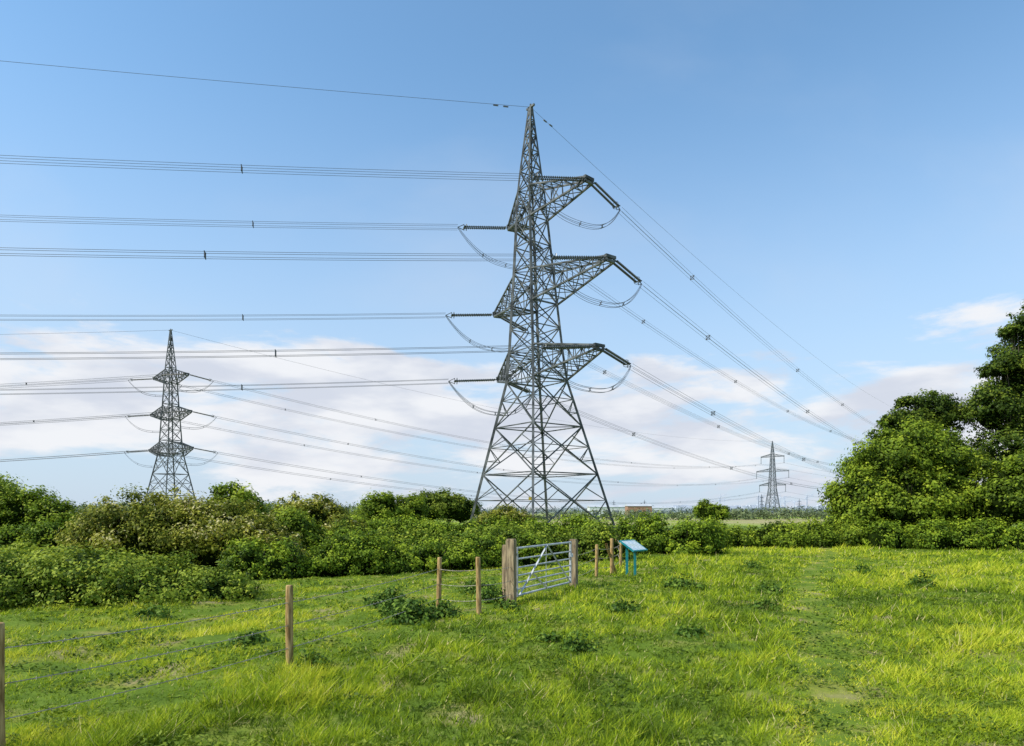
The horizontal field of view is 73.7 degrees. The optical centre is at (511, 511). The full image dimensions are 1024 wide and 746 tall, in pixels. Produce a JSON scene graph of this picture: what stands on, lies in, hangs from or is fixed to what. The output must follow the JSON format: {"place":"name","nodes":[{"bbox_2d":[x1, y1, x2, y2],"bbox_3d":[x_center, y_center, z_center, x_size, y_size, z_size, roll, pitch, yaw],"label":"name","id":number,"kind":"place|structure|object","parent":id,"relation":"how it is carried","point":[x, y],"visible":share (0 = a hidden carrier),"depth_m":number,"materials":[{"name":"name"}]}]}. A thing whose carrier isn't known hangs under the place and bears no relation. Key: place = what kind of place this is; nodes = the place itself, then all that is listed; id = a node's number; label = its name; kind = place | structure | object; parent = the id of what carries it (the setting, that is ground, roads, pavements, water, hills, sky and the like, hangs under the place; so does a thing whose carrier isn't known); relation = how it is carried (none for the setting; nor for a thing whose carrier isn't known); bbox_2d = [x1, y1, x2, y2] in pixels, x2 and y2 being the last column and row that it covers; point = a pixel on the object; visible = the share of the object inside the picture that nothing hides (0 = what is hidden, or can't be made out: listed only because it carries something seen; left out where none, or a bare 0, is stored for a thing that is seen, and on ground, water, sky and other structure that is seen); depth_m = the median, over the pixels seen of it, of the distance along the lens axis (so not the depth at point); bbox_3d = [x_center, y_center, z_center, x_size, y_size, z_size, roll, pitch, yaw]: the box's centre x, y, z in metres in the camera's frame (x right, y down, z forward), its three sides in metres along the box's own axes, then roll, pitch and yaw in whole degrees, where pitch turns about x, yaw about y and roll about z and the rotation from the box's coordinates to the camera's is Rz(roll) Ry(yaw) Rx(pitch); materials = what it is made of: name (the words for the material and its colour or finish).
{"place":"outdoors","nodes":[
{"label":"outdoors","id":0,"kind":"place"},
{"bbox_2d":[0,512,1023,745],"bbox_3d":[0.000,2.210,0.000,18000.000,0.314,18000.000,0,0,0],"label":"ground","id":1,"kind":"structure","parent":0,"point":[836,693],"depth_m":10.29,"materials":[{"name":"green plant"}]},
{"bbox_2d":[0,471,83,531],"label":"willow tree","id":2,"kind":"object","parent":1,"relation":"on","point":[33,506],"visible":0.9,"depth_m":49.05,"materials":[{"name":"green plant"}]},
{"bbox_2d":[0,518,85,546],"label":"hedge","id":3,"kind":"object","parent":1,"relation":"on","point":[34,535],"visible":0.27,"depth_m":41.86,"materials":[{"name":"green plant"}]},
{"bbox_2d":[0,534,267,610],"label":"bramble bush","id":4,"kind":"object","parent":1,"relation":"on","point":[30,577],"visible":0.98,"depth_m":15.80,"materials":[{"name":"green plant"}]},
{"bbox_2d":[128,601,174,621],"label":"dock weed","id":5,"kind":"object","parent":1,"relation":"on","point":[159,614],"visible":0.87,"depth_m":13.89,"materials":[{"name":"green plant"}]},
{"bbox_2d":[124,329,217,500],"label":"electricity pylon","id":6,"kind":"object","parent":1,"relation":"on","point":[169,419],"visible":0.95,"depth_m":171.51,"materials":[{"name":"metal"}]},
{"bbox_2d":[48,483,309,572],"bbox_3d":[-11.727,0.633,24.621,9.678,3.363,4.952,0,0,0],"label":"hawthorn bush","id":7,"kind":"object","parent":1,"relation":"on","point":[201,529],"visible":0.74,"depth_m":23.52,"materials":[{"name":"green plant"}]},
{"bbox_2d":[221,629,278,647],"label":"dock weed","id":8,"kind":"object","parent":1,"relation":"on","point":[257,638],"visible":0.79,"depth_m":11.10,"materials":[{"name":"green plant"}]},
{"bbox_2d":[208,478,322,548],"bbox_3d":[-9.929,0.521,27.355,4.679,3.758,2.439,0,0,-11],"label":"elder bush","id":9,"kind":"object","parent":1,"relation":"on","point":[300,523],"visible":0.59,"depth_m":27.10,"materials":[{"name":"green plant"}]},
{"bbox_2d":[0,538,621,745],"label":"wire fence","id":10,"kind":"object","parent":1,"relation":"on","point":[289,624],"visible":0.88,"depth_m":9.58,"materials":[{"name":"brown wood"}]},
{"bbox_2d":[289,646,334,671],"bbox_3d":[-2.772,2.054,9.449,0.739,0.414,0.630,0,0,0],"label":"dock weed","id":11,"kind":"object","parent":1,"relation":"on","point":[316,657],"visible":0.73,"depth_m":9.43,"materials":[{"name":"green plant"}]},
{"bbox_2d":[262,491,368,545],"bbox_3d":[-10.884,0.584,36.892,6.457,3.453,4.177,0,0,0],"label":"hawthorn bush","id":12,"kind":"object","parent":1,"relation":"on","point":[327,510],"visible":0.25,"depth_m":36.48,"materials":[{"name":"green plant"}]},
{"bbox_2d":[263,505,378,527],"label":"hedge","id":13,"kind":"object","parent":1,"relation":"on","point":[356,513],"depth_m":65.44,"materials":[{"name":"green plant"}]},
{"bbox_2d":[212,526,551,579],"bbox_3d":[-4.119,1.421,25.023,12.702,1.798,2.903,0,0,-29],"label":"hedge","id":14,"kind":"object","parent":1,"relation":"on","point":[344,555],"visible":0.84,"depth_m":23.79,"materials":[{"name":"green plant"}]},
{"bbox_2d":[360,578,409,607],"bbox_3d":[-2.942,1.881,15.808,1.210,0.710,1.328,0,0,-33],"label":"nettle patch","id":15,"kind":"object","parent":1,"relation":"on","point":[390,591],"visible":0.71,"depth_m":15.75,"materials":[{"name":"green plant"}]},
{"bbox_2d":[349,490,430,521],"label":"willow tree","id":16,"kind":"object","parent":1,"relation":"on","point":[386,504],"visible":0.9,"depth_m":81.66,"materials":[{"name":"green plant"}]},
{"bbox_2d":[378,591,410,615],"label":"dock weed","id":17,"kind":"object","parent":1,"relation":"on","point":[384,609],"visible":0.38,"depth_m":14.10,"materials":[{"name":"green plant"}]},
{"bbox_2d":[382,591,437,625],"bbox_3d":[-2.004,1.885,13.339,1.100,0.657,1.107,0,0,0],"label":"nettle patch","id":18,"kind":"object","parent":1,"relation":"on","point":[421,612],"visible":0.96,"depth_m":13.22,"materials":[{"name":"green plant"}]},
{"bbox_2d":[429,595,464,620],"bbox_3d":[-1.408,1.958,13.868,0.907,0.518,0.958,0,0,-33],"label":"nettle patch","id":19,"kind":"object","parent":1,"relation":"on","point":[440,610],"visible":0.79,"depth_m":13.88,"materials":[{"name":"green plant"}]},
{"bbox_2d":[65,499,833,520],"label":"distant trees","id":20,"kind":"object","parent":1,"relation":"on","point":[766,514],"visible":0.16,"depth_m":177.91,"materials":[{"name":"green plant"}]},
{"bbox_2d":[416,487,482,525],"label":"broadleaf tree","id":21,"kind":"object","parent":1,"relation":"on","point":[444,504],"visible":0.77,"depth_m":96.76,"materials":[{"name":"green plant"}]},
{"bbox_2d":[290,516,633,561],"bbox_3d":[-2.323,1.223,30.193,16.753,2.194,3.944,0,0,-14],"label":"hedge","id":22,"kind":"object","parent":1,"relation":"on","point":[589,541],"visible":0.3,"depth_m":30.35,"materials":[{"name":"green plant"}]},
{"bbox_2d":[114,501,828,513],"bbox_3d":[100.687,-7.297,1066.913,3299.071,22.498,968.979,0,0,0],"label":"tree line","id":23,"kind":"object","parent":1,"relation":"on","point":[663,511],"visible":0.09,"depth_m":664.78,"materials":[{"name":"green plant"}]},
{"bbox_2d":[347,512,601,537],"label":"hedge","id":24,"kind":"object","parent":1,"relation":"on","point":[576,522],"visible":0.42,"depth_m":57.87,"materials":[{"name":"green plant"}]},
{"bbox_2d":[455,576,496,595],"bbox_3d":[-0.912,1.956,17.870,1.256,0.515,1.194,0,0,0],"label":"nettle patch","id":25,"kind":"object","parent":1,"relation":"on","point":[469,582],"visible":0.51,"depth_m":17.89,"materials":[{"name":"green plant"}]},
{"bbox_2d":[472,579,505,603],"bbox_3d":[-0.469,1.933,16.526,1.032,0.635,0.845,0,0,-10],"label":"nettle patch","id":26,"kind":"object","parent":1,"relation":"on","point":[492,595],"visible":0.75,"depth_m":16.45,"materials":[{"name":"green plant"}]},
{"bbox_2d":[476,503,538,523],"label":"bush","id":27,"kind":"object","parent":1,"relation":"on","point":[508,510],"visible":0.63,"depth_m":59.43,"materials":[{"name":"green plant"}]},
{"bbox_2d":[493,598,523,611],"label":"dock weed","id":28,"kind":"object","parent":1,"relation":"on","point":[502,603],"visible":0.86,"depth_m":15.03,"materials":[{"name":"green plant"}]},
{"bbox_2d":[0,552,1023,745],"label":"meadow herbs","id":29,"kind":"object","parent":1,"relation":"on","point":[826,724],"visible":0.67,"depth_m":9.92,"materials":[{"name":"green plant"}]},
{"bbox_2d":[502,539,577,602],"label":"field gate","id":30,"kind":"structure","parent":1,"relation":"on","point":[510,558],"depth_m":16.89,"materials":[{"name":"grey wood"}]},
{"bbox_2d":[446,103,641,530],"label":"electricity pylon","id":31,"kind":"object","parent":1,"relation":"on","point":[504,375],"visible":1,"depth_m":80.00,"materials":[{"name":"metal"}]},
{"bbox_2d":[0,61,881,489],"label":"power line","id":32,"kind":"object","parent":31,"relation":"hanging from","point":[204,253],"visible":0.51,"depth_m":79.26,"materials":[{"name":"metal"}]},
{"bbox_2d":[536,631,562,641],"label":"dock weed","id":33,"kind":"object","parent":1,"relation":"on","point":[552,637],"visible":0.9,"depth_m":11.55,"materials":[{"name":"green plant"}]},
{"bbox_2d":[551,631,603,652],"bbox_3d":[1.028,2.076,10.840,0.837,0.360,0.838,0,0,0],"label":"dock weed","id":34,"kind":"object","parent":1,"relation":"on","point":[579,644],"visible":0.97,"depth_m":10.83,"materials":[{"name":"green plant"}]},
{"bbox_2d":[587,505,624,514],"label":"industrial shed","id":35,"kind":"structure","parent":1,"relation":"on","point":[614,507],"depth_m":413.00,"materials":[{"name":"white metal"}]},
{"bbox_2d":[602,598,655,615],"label":"dock weed","id":36,"kind":"object","parent":1,"relation":"on","point":[616,607],"visible":0.87,"depth_m":14.41,"materials":[{"name":"green plant"}]},
{"bbox_2d":[619,539,647,575],"bbox_3d":[4.150,1.671,23.300,0.569,1.401,0.960,0,0,40],"label":"information board","id":37,"kind":"object","parent":1,"relation":"on","point":[633,545],"visible":0.92,"depth_m":23.21,"materials":[{"name":"teal paint"}]},
{"bbox_2d":[576,509,732,555],"bbox_3d":[7.130,1.095,35.165,8.458,2.443,4.026,0,0,0],"label":"hedge","id":38,"kind":"object","parent":1,"relation":"on","point":[652,536],"visible":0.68,"depth_m":34.60,"materials":[{"name":"green plant"}]},
{"bbox_2d":[652,506,674,513],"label":"industrial shed","id":39,"kind":"structure","parent":1,"relation":"on","point":[656,508],"depth_m":693.93,"materials":[{"name":"white metal"}]},
{"bbox_2d":[660,571,708,590],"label":"dock weed","id":40,"kind":"object","parent":1,"relation":"on","point":[679,582],"visible":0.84,"depth_m":19.15,"materials":[{"name":"green plant"}]},
{"bbox_2d":[673,623,713,637],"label":"dock weed","id":41,"kind":"object","parent":1,"relation":"on","point":[687,632],"visible":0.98,"depth_m":12.11,"materials":[{"name":"green plant"}]},
{"bbox_2d":[692,498,730,521],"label":"broadleaf tree","id":42,"kind":"object","parent":1,"relation":"on","point":[701,509],"visible":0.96,"depth_m":103.36,"materials":[{"name":"green plant"}]},
{"bbox_2d":[672,494,826,510],"bbox_3d":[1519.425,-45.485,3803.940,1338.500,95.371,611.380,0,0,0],"label":"distant port skyline","id":43,"kind":"structure","parent":1,"relation":"on","point":[735,506],"depth_m":3616.14,"materials":[{"name":"concrete"}]},
{"bbox_2d":[738,557,768,567],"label":"dock weed","id":44,"kind":"object","parent":1,"relation":"on","point":[751,564],"visible":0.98,"depth_m":26.80,"materials":[{"name":"green plant"}]},
{"bbox_2d":[748,597,788,609],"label":"dock weed","id":45,"kind":"object","parent":1,"relation":"on","point":[767,601],"visible":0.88,"depth_m":15.52,"materials":[{"name":"green plant"}]},
{"bbox_2d":[751,582,788,594],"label":"dock weed","id":46,"kind":"object","parent":1,"relation":"on","point":[765,585],"visible":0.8,"depth_m":18.22,"materials":[{"name":"green plant"}]},
{"bbox_2d":[756,441,788,513],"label":"electricity pylon","id":47,"kind":"object","parent":1,"relation":"on","point":[768,484],"visible":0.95,"depth_m":442.80,"materials":[{"name":"metal"}]},
{"bbox_2d":[0,330,836,503],"bbox_3d":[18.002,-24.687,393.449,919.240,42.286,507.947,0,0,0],"label":"power line","id":48,"kind":"object","parent":47,"relation":"hanging from","point":[26,384],"visible":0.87,"depth_m":198.71,"materials":[{"name":"metal"}]},
{"bbox_2d":[702,515,871,547],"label":"hedge","id":49,"kind":"object","parent":1,"relation":"on","point":[812,534],"visible":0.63,"depth_m":41.54,"materials":[{"name":"green plant"}]},
{"bbox_2d":[848,563,875,573],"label":"dock weed","id":50,"kind":"object","parent":1,"relation":"on","point":[859,567],"visible":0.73,"depth_m":24.44,"materials":[{"name":"green plant"}]},
{"bbox_2d":[817,414,994,530],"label":"field maple tree","id":51,"kind":"object","parent":1,"relation":"on","point":[913,475],"visible":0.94,"depth_m":43.39,"materials":[{"name":"green plant"}]},
{"bbox_2d":[905,570,938,587],"bbox_3d":[11.997,1.989,19.997,0.907,0.580,0.928,0,0,-36],"label":"nettle patch","id":52,"kind":"object","parent":1,"relation":"on","point":[922,582],"visible":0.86,"depth_m":19.91,"materials":[{"name":"green plant"}]},
{"bbox_2d":[876,388,972,448],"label":"broadleaf tree","id":53,"kind":"object","parent":1,"relation":"on","point":[931,407],"visible":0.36,"depth_m":56.37,"materials":[{"name":"green plant"}]},
{"bbox_2d":[854,512,1023,549],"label":"bramble bush","id":54,"kind":"object","parent":1,"relation":"on","point":[942,533],"visible":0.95,"depth_m":39.91,"materials":[{"name":"green plant"}]},
{"bbox_2d":[948,621,982,630],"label":"dock weed","id":55,"kind":"object","parent":1,"relation":"on","point":[966,622],"visible":0.28,"depth_m":12.38,"materials":[{"name":"green plant"}]},
{"bbox_2d":[947,299,1023,480],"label":"broadleaf tree","id":56,"kind":"object","parent":1,"relation":"on","point":[991,406],"visible":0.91,"depth_m":54.23,"materials":[{"name":"green plant"}]},
{"bbox_2d":[955,443,1023,529],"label":"hawthorn bush","id":57,"kind":"object","parent":1,"relation":"on","point":[1001,492],"visible":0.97,"depth_m":41.82,"materials":[{"name":"green plant"}]},
{"bbox_2d":[0,0,1023,511],"label":"sky","id":58,"kind":"structure","parent":0,"point":[852,171],"materials":[{"name":"blue"}]},
{"bbox_2d":[625,506,651,513],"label":"walls","id":59,"kind":"structure","parent":0,"point":[635,508],"depth_m":395.00,"materials":[{"name":"brick"}]},
{"bbox_2d":[625,504,651,505],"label":"roof","id":60,"kind":"structure","parent":59,"relation":"on","point":[638,505],"depth_m":398.50,"materials":[{"name":"white metal"}]}
]}

